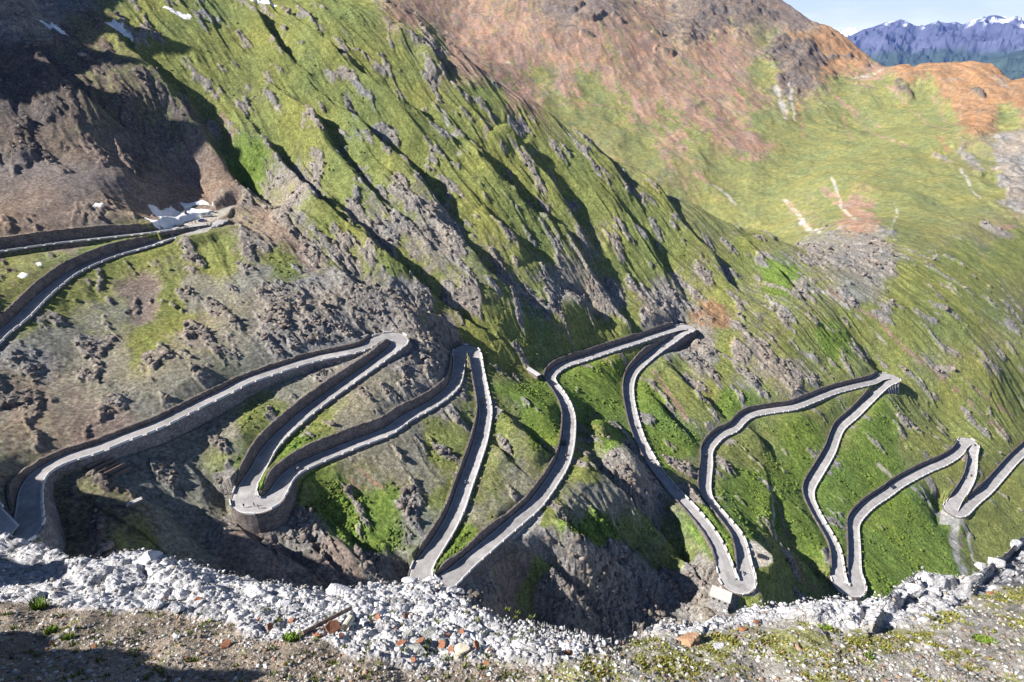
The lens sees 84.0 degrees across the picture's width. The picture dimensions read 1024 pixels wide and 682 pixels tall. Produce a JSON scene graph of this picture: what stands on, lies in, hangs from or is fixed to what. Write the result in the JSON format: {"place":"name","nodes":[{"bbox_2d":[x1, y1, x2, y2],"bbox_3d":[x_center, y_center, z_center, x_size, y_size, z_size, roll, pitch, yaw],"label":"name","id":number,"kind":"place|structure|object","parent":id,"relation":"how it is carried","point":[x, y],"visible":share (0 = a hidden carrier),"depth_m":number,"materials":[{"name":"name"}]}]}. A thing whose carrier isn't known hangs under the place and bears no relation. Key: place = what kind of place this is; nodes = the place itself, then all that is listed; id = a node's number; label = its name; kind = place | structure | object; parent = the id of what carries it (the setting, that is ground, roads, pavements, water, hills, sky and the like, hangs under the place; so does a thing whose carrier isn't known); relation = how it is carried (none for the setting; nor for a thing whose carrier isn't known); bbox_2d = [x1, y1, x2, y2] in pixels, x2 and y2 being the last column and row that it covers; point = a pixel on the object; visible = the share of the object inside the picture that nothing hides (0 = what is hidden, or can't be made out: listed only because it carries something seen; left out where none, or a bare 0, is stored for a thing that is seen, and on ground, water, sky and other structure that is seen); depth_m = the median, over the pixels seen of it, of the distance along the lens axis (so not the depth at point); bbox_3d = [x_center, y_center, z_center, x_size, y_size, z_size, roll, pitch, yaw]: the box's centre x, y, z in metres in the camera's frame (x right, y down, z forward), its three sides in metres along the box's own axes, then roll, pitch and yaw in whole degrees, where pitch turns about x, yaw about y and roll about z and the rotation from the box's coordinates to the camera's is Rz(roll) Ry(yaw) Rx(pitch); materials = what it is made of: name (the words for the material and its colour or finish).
{"place":"outdoors","nodes":[
{"label":"outdoors","id":0,"kind":"place"},
{"bbox_2d":[0,223,206,250],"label":"road","id":1,"kind":"structure","parent":0,"point":[157,231],"depth_m":285.32,"materials":[{"name":"asphalt"}]},
{"bbox_2d":[0,226,188,255],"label":"parapet wall","id":2,"kind":"structure","parent":1,"relation":"on","point":[102,239],"depth_m":277.14,"materials":[{"name":"stone"}]},
{"bbox_2d":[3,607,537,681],"bbox_3d":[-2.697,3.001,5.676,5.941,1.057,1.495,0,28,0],"label":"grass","id":3,"kind":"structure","parent":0,"point":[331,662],"depth_m":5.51,"materials":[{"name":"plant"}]},
{"bbox_2d":[0,0,1023,642],"bbox_3d":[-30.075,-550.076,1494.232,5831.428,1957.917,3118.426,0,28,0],"label":"terrain","id":4,"kind":"structure","parent":0,"point":[728,130],"depth_m":361.08,"materials":[{"name":"plant"}]},
{"bbox_2d":[18,272,27,277],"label":"snow patch","id":5,"kind":"object","parent":4,"relation":"on","point":[22,275],"visible":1,"depth_m":241.72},
{"bbox_2d":[39,20,66,34],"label":"snow patch","id":6,"kind":"object","parent":4,"relation":"on","point":[50,25],"visible":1,"depth_m":361.94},
{"bbox_2d":[0,223,151,248],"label":"retaining wall","id":7,"kind":"structure","parent":4,"relation":"on","point":[20,240],"depth_m":277.03,"materials":[{"name":"stone"}]},
{"bbox_2d":[0,236,156,328],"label":"retaining wall","id":8,"kind":"structure","parent":4,"relation":"on","point":[25,298],"depth_m":256.37,"materials":[{"name":"stone"}]},
{"bbox_2d":[87,455,109,468],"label":"snow fence","id":9,"kind":"object","parent":4,"relation":"on","point":[95,463],"visible":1,"depth_m":176.35,"materials":[{"name":"brown wood"}]},
{"bbox_2d":[92,457,115,468],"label":"snow fence","id":10,"kind":"object","parent":4,"relation":"on","point":[105,463],"visible":0.89,"depth_m":177.37,"materials":[{"name":"brown wood"}]},
{"bbox_2d":[98,461,119,471],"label":"snow fence","id":11,"kind":"object","parent":4,"relation":"on","point":[111,466],"visible":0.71,"depth_m":177.47,"materials":[{"name":"brown wood"}]},
{"bbox_2d":[104,463,125,473],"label":"snow fence","id":12,"kind":"object","parent":4,"relation":"on","point":[115,468],"visible":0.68,"depth_m":177.55,"materials":[{"name":"brown wood"}]},
{"bbox_2d":[105,19,133,41],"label":"snow patch","id":13,"kind":"object","parent":4,"relation":"on","point":[115,24],"visible":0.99,"depth_m":384.77,"materials":[{"name":"snow"}]},
{"bbox_2d":[112,466,130,476],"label":"snow fence","id":14,"kind":"object","parent":4,"relation":"on","point":[121,471],"visible":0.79,"depth_m":178.44,"materials":[{"name":"brown wood"}]},
{"bbox_2d":[125,497,142,507],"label":"culvert","id":15,"kind":"object","parent":4,"relation":"on","point":[134,502],"visible":1,"depth_m":166.18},
{"bbox_2d":[148,204,178,216],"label":"snow patch","id":16,"kind":"object","parent":4,"relation":"on","point":[170,211],"visible":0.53,"depth_m":318.37,"materials":[{"name":"snow"}]},
{"bbox_2d":[162,6,192,19],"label":"snow patch","id":17,"kind":"object","parent":4,"relation":"on","point":[184,16],"visible":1,"depth_m":404.70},
{"bbox_2d":[146,208,216,235],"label":"snow patch","id":18,"kind":"object","parent":4,"relation":"on","point":[167,222],"visible":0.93,"depth_m":308.67,"materials":[{"name":"snow"}]},
{"bbox_2d":[7,336,371,514],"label":"retaining wall","id":19,"kind":"structure","parent":4,"relation":"on","point":[16,481],"depth_m":191.76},
{"bbox_2d":[180,200,212,208],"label":"snow patch","id":20,"kind":"object","parent":4,"relation":"on","point":[191,204],"visible":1,"depth_m":336.11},
{"bbox_2d":[200,211,212,217],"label":"camper van","id":21,"kind":"object","parent":4,"relation":"on","point":[205,214],"visible":1,"depth_m":319.35,"materials":[{"name":"white paint"}]},
{"bbox_2d":[251,0,276,6],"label":"snow patch","id":22,"kind":"object","parent":4,"relation":"on","point":[266,2],"visible":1,"depth_m":436.22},
{"bbox_2d":[233,340,390,487],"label":"retaining wall","id":23,"kind":"structure","parent":4,"relation":"on","point":[270,431],"depth_m":221.48,"materials":[{"name":"stone"}]},
{"bbox_2d":[259,352,451,496],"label":"retaining wall","id":24,"kind":"structure","parent":4,"relation":"on","point":[305,452],"depth_m":217.38,"materials":[{"name":"stone"}]},
{"bbox_2d":[411,356,477,562],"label":"retaining wall","id":25,"kind":"structure","parent":4,"relation":"on","point":[429,536],"depth_m":214.01,"materials":[{"name":"stone"}]},
{"bbox_2d":[0,0,1020,645],"bbox_3d":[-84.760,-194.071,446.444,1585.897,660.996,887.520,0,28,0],"label":"loose rocks","id":26,"kind":"object","parent":4,"relation":"on","point":[304,536],"visible":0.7,"depth_m":237.05,"materials":[{"name":"stone"}]},
{"bbox_2d":[1,0,1021,606],"bbox_3d":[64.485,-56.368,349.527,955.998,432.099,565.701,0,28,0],"label":"shrubs","id":27,"kind":"object","parent":4,"relation":"on","point":[363,502],"visible":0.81,"depth_m":290.18,"materials":[{"name":"plant"}]},
{"bbox_2d":[526,367,540,379],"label":"gallery","id":28,"kind":"object","parent":4,"relation":"on","point":[533,373],"visible":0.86,"depth_m":309.10,"materials":[{"name":"concrete"}]},
{"bbox_2d":[434,322,674,575],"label":"retaining wall","id":29,"kind":"structure","parent":4,"relation":"on","point":[478,538],"depth_m":237.88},
{"bbox_2d":[622,341,716,569],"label":"retaining wall","id":30,"kind":"structure","parent":4,"relation":"on","point":[641,354],"depth_m":310.67,"materials":[{"name":"stone"}]},
{"bbox_2d":[708,585,731,612],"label":"stone hut","id":31,"kind":"object","parent":4,"relation":"on","point":[720,599],"visible":0.99,"depth_m":225.88,"materials":[{"name":"white stone"}]},
{"bbox_2d":[757,553,767,559],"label":"car","id":32,"kind":"object","parent":4,"relation":"on","point":[762,556],"visible":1,"depth_m":248.28,"materials":[{"name":"grey paint"}]},
{"bbox_2d":[697,371,877,570],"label":"retaining wall","id":33,"kind":"structure","parent":4,"relation":"on","point":[714,430],"depth_m":364.62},
{"bbox_2d":[802,389,869,577],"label":"retaining wall","id":34,"kind":"structure","parent":4,"relation":"on","point":[851,408],"depth_m":354.38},
{"bbox_2d":[846,441,956,577],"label":"retaining wall","id":35,"kind":"structure","parent":4,"relation":"on","point":[892,480],"depth_m":357.51,"materials":[{"name":"stone"}]},
{"bbox_2d":[945,454,967,499],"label":"retaining wall","id":36,"kind":"structure","parent":4,"relation":"on","point":[954,489],"depth_m":374.24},
{"bbox_2d":[969,440,1023,497],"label":"retaining wall","id":37,"kind":"structure","parent":4,"relation":"on","point":[979,486],"depth_m":394.70,"materials":[{"name":"stone"}]},
{"bbox_2d":[0,534,1023,681],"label":"ledge ground","id":38,"kind":"structure","parent":0,"point":[943,582],"depth_m":6.02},
{"bbox_2d":[0,532,10,537],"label":"boulder","id":39,"kind":"object","parent":38,"relation":"on","point":[5,535],"visible":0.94,"depth_m":9.50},
{"bbox_2d":[31,542,44,547],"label":"boulder","id":40,"kind":"object","parent":38,"relation":"on","point":[40,544],"visible":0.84,"depth_m":9.23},
{"bbox_2d":[26,595,50,610],"bbox_3d":[-5.491,3.043,6.611,0.233,0.237,0.264,-20,34,-33],"label":"grass tuft","id":41,"kind":"object","parent":38,"relation":"on","point":[39,605],"visible":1,"depth_m":6.59,"materials":[{"name":"plant"}]},
{"bbox_2d":[43,624,58,633],"bbox_3d":[-4.919,3.070,6.051,0.149,0.162,0.156,11,30,19],"label":"grass tuft","id":42,"kind":"object","parent":38,"relation":"on","point":[49,629],"visible":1,"depth_m":6.06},
{"bbox_2d":[48,549,59,555],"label":"boulder","id":43,"kind":"object","parent":38,"relation":"on","point":[53,552],"visible":1,"depth_m":8.57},
{"bbox_2d":[47,634,62,642],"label":"grey stone","id":44,"kind":"object","parent":38,"relation":"on","point":[56,637],"visible":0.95,"depth_m":5.86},
{"bbox_2d":[52,579,62,586],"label":"boulder","id":45,"kind":"object","parent":38,"relation":"on","point":[58,583],"visible":0.91,"depth_m":7.34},
{"bbox_2d":[60,632,77,640],"bbox_3d":[-4.582,3.058,5.897,0.148,0.158,0.136,-7,29,-12],"label":"grass tuft","id":46,"kind":"object","parent":38,"relation":"on","point":[71,635],"visible":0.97,"depth_m":5.88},
{"bbox_2d":[73,585,84,591],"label":"boulder","id":47,"kind":"object","parent":38,"relation":"on","point":[80,587],"visible":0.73,"depth_m":7.23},
{"bbox_2d":[132,550,162,568],"bbox_3d":[-5.240,3.192,8.239,0.394,0.373,0.332,7,12,13],"label":"boulder","id":48,"kind":"object","parent":38,"relation":"on","point":[148,555],"visible":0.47,"depth_m":8.15,"materials":[{"name":"stone"}]},
{"bbox_2d":[144,599,163,610],"bbox_3d":[-4.191,3.106,6.640,0.233,0.126,0.178,-10,13,-18],"label":"boulder","id":49,"kind":"object","parent":38,"relation":"on","point":[155,605],"visible":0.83,"depth_m":6.60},
{"bbox_2d":[171,605,184,613],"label":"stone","id":50,"kind":"object","parent":38,"relation":"on","point":[177,609],"visible":1,"depth_m":6.50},
{"bbox_2d":[172,588,190,599],"bbox_3d":[-4.035,3.096,6.952,0.192,0.131,0.144,17,33,29],"label":"boulder","id":51,"kind":"object","parent":38,"relation":"on","point":[181,594],"visible":0.99,"depth_m":6.92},
{"bbox_2d":[192,599,202,609],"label":"boulder","id":52,"kind":"object","parent":38,"relation":"on","point":[196,604],"visible":1,"depth_m":6.64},
{"bbox_2d":[220,639,230,648],"bbox_3d":[-2.878,3.046,5.715,0.091,0.020,0.111,17,23,6],"label":"broken tile","id":53,"kind":"object","parent":38,"relation":"on","point":[226,643],"visible":1,"depth_m":5.71,"materials":[{"name":"ceramic"}]},
{"bbox_2d":[244,584,267,598],"bbox_3d":[-3.195,3.143,7.081,0.402,0.160,0.184,11,30,20],"label":"boulder","id":54,"kind":"object","parent":38,"relation":"on","point":[253,591],"visible":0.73,"depth_m":7.04,"materials":[{"name":"stone"}]},
{"bbox_2d":[276,600,292,606],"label":"boulder","id":55,"kind":"object","parent":38,"relation":"on","point":[284,603],"visible":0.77,"depth_m":6.66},
{"bbox_2d":[282,630,301,641],"bbox_3d":[-2.224,2.990,5.767,0.200,0.169,0.193,0,28,0],"label":"grass tuft","id":56,"kind":"object","parent":38,"relation":"on","point":[293,636],"visible":0.99,"depth_m":5.74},
{"bbox_2d":[299,623,340,635],"bbox_3d":[-1.983,2.983,5.884,0.413,0.136,0.021,-15,32,-25],"label":"timber","id":57,"kind":"object","parent":38,"relation":"on","point":[323,628],"visible":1,"depth_m":5.86,"materials":[{"name":"brown wood"}]},
{"bbox_2d":[301,606,351,634],"bbox_3d":[-1.947,2.947,6.012,0.038,0.254,0.580,21,35,33],"label":"timber","id":58,"kind":"object","parent":38,"relation":"on","point":[324,621],"visible":1,"depth_m":5.98,"materials":[{"name":"brown wood"}]},
{"bbox_2d":[324,620,340,633],"bbox_3d":[-1.866,2.973,5.911,0.163,0.031,0.135,8,57,-32],"label":"broken tile","id":59,"kind":"object","parent":38,"relation":"on","point":[331,626],"visible":0.93,"depth_m":5.91,"materials":[{"name":"ceramic"}]},
{"bbox_2d":[326,583,353,595],"bbox_3d":[-2.170,3.144,7.143,0.355,0.190,0.209,14,31,23],"label":"boulder","id":60,"kind":"object","parent":38,"relation":"on","point":[335,589],"visible":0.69,"depth_m":7.09,"materials":[{"name":"stone"}]},
{"bbox_2d":[341,615,354,630],"bbox_3d":[-1.730,2.975,6.010,0.082,0.107,0.145,7,29,12],"label":"clay pipe","id":61,"kind":"object","parent":38,"relation":"on","point":[349,621],"visible":1,"depth_m":5.99,"materials":[{"name":"ceramic"}]},
{"bbox_2d":[396,639,405,645],"bbox_3d":[-1.079,2.940,5.540,0.099,0.017,0.067,-12,42,-20],"label":"broken tile","id":62,"kind":"object","parent":38,"relation":"on","point":[400,642],"visible":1,"depth_m":5.54,"materials":[{"name":"ceramic"}]},
{"bbox_2d":[403,629,413,636],"bbox_3d":[-1.064,2.996,5.802,0.117,0.086,0.094,-14,32,-25],"label":"rubble block","id":63,"kind":"object","parent":38,"relation":"on","point":[408,632],"depth_m":5.79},
{"bbox_2d":[401,576,417,583],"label":"boulder","id":64,"kind":"object","parent":38,"relation":"on","point":[409,579],"visible":1,"depth_m":7.50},
{"bbox_2d":[408,644,426,653],"bbox_3d":[-0.922,2.983,5.530,0.219,0.058,0.090,7,12,13],"label":"rubble block","id":65,"kind":"object","parent":38,"relation":"on","point":[418,648],"depth_m":5.50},
{"bbox_2d":[421,626,436,636],"bbox_3d":[-0.857,2.985,5.847,0.143,0.071,0.124,9,30,16],"label":"rubble block","id":66,"kind":"object","parent":38,"relation":"on","point":[428,631],"depth_m":5.83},
{"bbox_2d":[422,575,440,584],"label":"boulder","id":67,"kind":"object","parent":38,"relation":"on","point":[430,578],"visible":0.88,"depth_m":7.65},
{"bbox_2d":[437,640,445,649],"bbox_3d":[-0.709,3.036,5.678,0.104,0.023,0.100,-25,31,-7],"label":"broken tile","id":68,"kind":"object","parent":38,"relation":"on","point":[441,643],"visible":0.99,"depth_m":5.67,"materials":[{"name":"ceramic"}]},
{"bbox_2d":[446,585,457,593],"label":"boulder","id":69,"kind":"object","parent":38,"relation":"on","point":[452,588],"visible":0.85,"depth_m":7.26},
{"bbox_2d":[444,615,465,627],"bbox_3d":[-0.601,3.069,6.237,0.301,0.095,0.146,14,31,23],"label":"boulder","id":70,"kind":"object","parent":38,"relation":"on","point":[459,621],"visible":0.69,"depth_m":6.21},
{"bbox_2d":[456,588,464,595],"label":"boulder","id":71,"kind":"object","parent":38,"relation":"on","point":[460,591],"visible":0.96,"depth_m":7.26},
{"bbox_2d":[454,643,470,654],"bbox_3d":[-0.482,2.985,5.519,0.159,0.072,0.120,-11,30,-20],"label":"rubble block","id":72,"kind":"object","parent":38,"relation":"on","point":[461,648],"depth_m":5.49,"materials":[{"name":"stone"}]},
{"bbox_2d":[473,640,479,649],"bbox_3d":[-0.348,2.994,5.596,0.021,0.081,0.112,-40,18,9],"label":"broken tile","id":73,"kind":"object","parent":38,"relation":"on","point":[476,644],"visible":1,"depth_m":5.59,"materials":[{"name":"ceramic"}]},
{"bbox_2d":[550,647,560,652],"bbox_3d":[0.410,2.914,5.369,0.100,0.012,0.078,-3,-3,-5],"label":"grating","id":74,"kind":"object","parent":38,"relation":"on","point":[556,651],"visible":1,"depth_m":5.36,"materials":[{"name":"metal"}]},
{"bbox_2d":[676,632,700,646],"bbox_3d":[1.794,3.022,5.755,0.217,0.100,0.202,-15,15,-25],"label":"orange boulder","id":75,"kind":"object","parent":38,"relation":"on","point":[690,639],"visible":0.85,"depth_m":5.72,"materials":[{"name":"stone"}]},
{"bbox_2d":[711,642,723,648],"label":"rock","id":76,"kind":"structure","parent":38,"relation":"on","point":[718,645],"depth_m":5.66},
{"bbox_2d":[575,585,1023,681],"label":"grass","id":77,"kind":"structure","parent":38,"relation":"on","point":[852,640],"depth_m":5.55,"materials":[{"name":"plant"}]},
{"bbox_2d":[817,621,832,629],"bbox_3d":[3.284,2.994,5.983,0.144,0.109,0.143,0,28,0],"label":"grass tuft","id":78,"kind":"object","parent":38,"relation":"on","point":[827,626],"visible":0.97,"depth_m":5.96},
{"bbox_2d":[864,651,874,658],"bbox_3d":[3.374,2.969,5.377,0.108,0.101,0.108,0,28,0],"label":"grass tuft","id":79,"kind":"object","parent":38,"relation":"on","point":[869,655],"visible":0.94,"depth_m":5.37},
{"bbox_2d":[894,589,907,598],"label":"boulder","id":80,"kind":"object","parent":38,"relation":"on","point":[903,594],"visible":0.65,"depth_m":6.71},
{"bbox_2d":[905,583,923,597],"bbox_3d":[4.860,3.044,6.897,0.258,0.159,0.182,-14,14,-23],"label":"boulder","id":81,"kind":"object","parent":38,"relation":"on","point":[913,590],"visible":0.81,"depth_m":6.85,"materials":[{"name":"stone"}]},
{"bbox_2d":[925,587,941,596],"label":"boulder","id":82,"kind":"object","parent":38,"relation":"on","point":[937,591],"visible":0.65,"depth_m":6.97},
{"bbox_2d":[974,562,985,569],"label":"boulder","id":83,"kind":"object","parent":38,"relation":"on","point":[979,565],"visible":0.88,"depth_m":8.25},
{"bbox_2d":[970,633,998,643],"bbox_3d":[4.821,3.037,5.805,0.202,0.168,0.209,7,29,13],"label":"grass tuft","id":84,"kind":"object","parent":38,"relation":"on","point":[984,639],"visible":0.98,"depth_m":5.79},
{"bbox_2d":[988,557,1005,567],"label":"boulder","id":85,"kind":"object","parent":38,"relation":"on","point":[999,563],"visible":0.98,"depth_m":7.98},
{"bbox_2d":[1010,539,1021,550],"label":"boulder","id":86,"kind":"object","parent":38,"relation":"on","point":[1016,543],"visible":0.94,"depth_m":9.18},
{"bbox_2d":[0,220,1023,596],"bbox_3d":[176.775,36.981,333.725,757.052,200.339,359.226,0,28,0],"label":"road","id":87,"kind":"structure","parent":0,"point":[28,516],"depth_m":249.78,"materials":[{"name":"asphalt"}]},
{"bbox_2d":[0,218,229,517],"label":"parapet wall","id":88,"kind":"structure","parent":87,"relation":"on","point":[37,309],"depth_m":251.17,"materials":[{"name":"stone"}]},
{"bbox_2d":[27,339,392,551],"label":"parapet wall","id":89,"kind":"structure","parent":87,"relation":"on","point":[50,534],"depth_m":188.14,"materials":[{"name":"stone"}]},
{"bbox_2d":[229,486,247,531],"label":"parapet wall","id":90,"kind":"structure","parent":87,"relation":"on","point":[240,520],"depth_m":181.46,"materials":[{"name":"stone"}]},
{"bbox_2d":[256,333,409,496],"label":"parapet wall","id":91,"kind":"structure","parent":87,"relation":"on","point":[324,405],"depth_m":225.34,"materials":[{"name":"stone"}]},
{"bbox_2d":[245,355,466,534],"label":"parapet wall","id":92,"kind":"structure","parent":87,"relation":"on","point":[262,523],"depth_m":188.72,"materials":[{"name":"stone"}]},
{"bbox_2d":[372,331,401,336],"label":"parapet wall","id":93,"kind":"structure","parent":87,"relation":"on","point":[377,334],"depth_m":267.94,"materials":[{"name":"stone"}]},
{"bbox_2d":[431,343,492,576],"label":"parapet wall","id":94,"kind":"structure","parent":87,"relation":"on","point":[456,527],"depth_m":218.49,"materials":[{"name":"stone"}]},
{"bbox_2d":[0,324,1017,582],"bbox_3d":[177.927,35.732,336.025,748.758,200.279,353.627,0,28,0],"label":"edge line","id":95,"kind":"object","parent":87,"relation":"on","point":[556,462],"visible":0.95,"depth_m":255.21,"materials":[{"name":"paint"}]},
{"bbox_2d":[0,221,1023,596],"bbox_3d":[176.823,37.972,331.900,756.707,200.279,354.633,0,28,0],"label":"edge line","id":96,"kind":"object","parent":87,"relation":"on","point":[568,463],"visible":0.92,"depth_m":252.16,"materials":[{"name":"paint"}]},
{"bbox_2d":[456,333,667,587],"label":"parapet wall","id":97,"kind":"structure","parent":87,"relation":"on","point":[479,569],"depth_m":206.61,"materials":[{"name":"stone"}]},
{"bbox_2d":[633,329,739,579],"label":"parapet wall","id":98,"kind":"structure","parent":87,"relation":"on","point":[681,341],"depth_m":320.15,"materials":[{"name":"stone"}]},
{"bbox_2d":[713,566,740,596],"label":"parapet wall","id":99,"kind":"structure","parent":87,"relation":"on","point":[717,582],"depth_m":235.13,"materials":[{"name":"stone"}]},
{"bbox_2d":[710,384,872,596],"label":"parapet wall","id":100,"kind":"structure","parent":87,"relation":"on","point":[769,414],"depth_m":336.81,"materials":[{"name":"stone"}]},
{"bbox_2d":[829,576,858,601],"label":"parapet wall","id":101,"kind":"structure","parent":87,"relation":"on","point":[840,592],"depth_m":278.47,"materials":[{"name":"stone"}]},
{"bbox_2d":[813,378,900,585],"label":"parapet wall","id":102,"kind":"structure","parent":87,"relation":"on","point":[850,424],"depth_m":344.76,"materials":[{"name":"stone"}]},
{"bbox_2d":[858,450,966,601],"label":"parapet wall","id":103,"kind":"structure","parent":87,"relation":"on","point":[861,597],"depth_m":339.77,"materials":[{"name":"stone"}]},
{"bbox_2d":[966,437,979,497],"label":"parapet wall","id":104,"kind":"structure","parent":87,"relation":"on","point":[976,466],"depth_m":387.85,"materials":[{"name":"stone"}]},
{"bbox_2d":[952,457,1023,518],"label":"parapet wall","id":105,"kind":"structure","parent":87,"relation":"on","point":[972,511],"depth_m":372.57,"materials":[{"name":"stone"}]},
{"bbox_2d":[0,582,1023,681],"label":"brown gravel","id":106,"kind":"structure","parent":0,"point":[15,671],"depth_m":5.36,"materials":[{"name":"gravel"}]},
{"bbox_2d":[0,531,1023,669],"bbox_3d":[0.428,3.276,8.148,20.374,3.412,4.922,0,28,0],"label":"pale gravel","id":107,"kind":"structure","parent":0,"point":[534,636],"depth_m":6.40,"materials":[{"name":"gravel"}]},
{"bbox_2d":[837,26,860,36],"bbox_3d":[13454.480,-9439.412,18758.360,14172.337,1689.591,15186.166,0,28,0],"label":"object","id":108,"kind":"structure","parent":0,"point":[849,31],"depth_m":20074.55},
{"bbox_2d":[783,0,1023,30],"label":"sky","id":109,"kind":"structure","parent":0,"point":[837,14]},
{"bbox_2d":[847,15,1023,66],"bbox_3d":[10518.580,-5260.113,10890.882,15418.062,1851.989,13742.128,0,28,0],"label":"distant range","id":110,"kind":"structure","parent":0,"point":[901,41],"depth_m":11295.41,"materials":[{"name":"stone"}]},
{"bbox_2d":[982,50,1023,79],"bbox_3d":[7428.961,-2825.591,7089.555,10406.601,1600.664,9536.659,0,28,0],"label":"wooded slope","id":111,"kind":"structure","parent":0,"point":[1010,66],"depth_m":8007.27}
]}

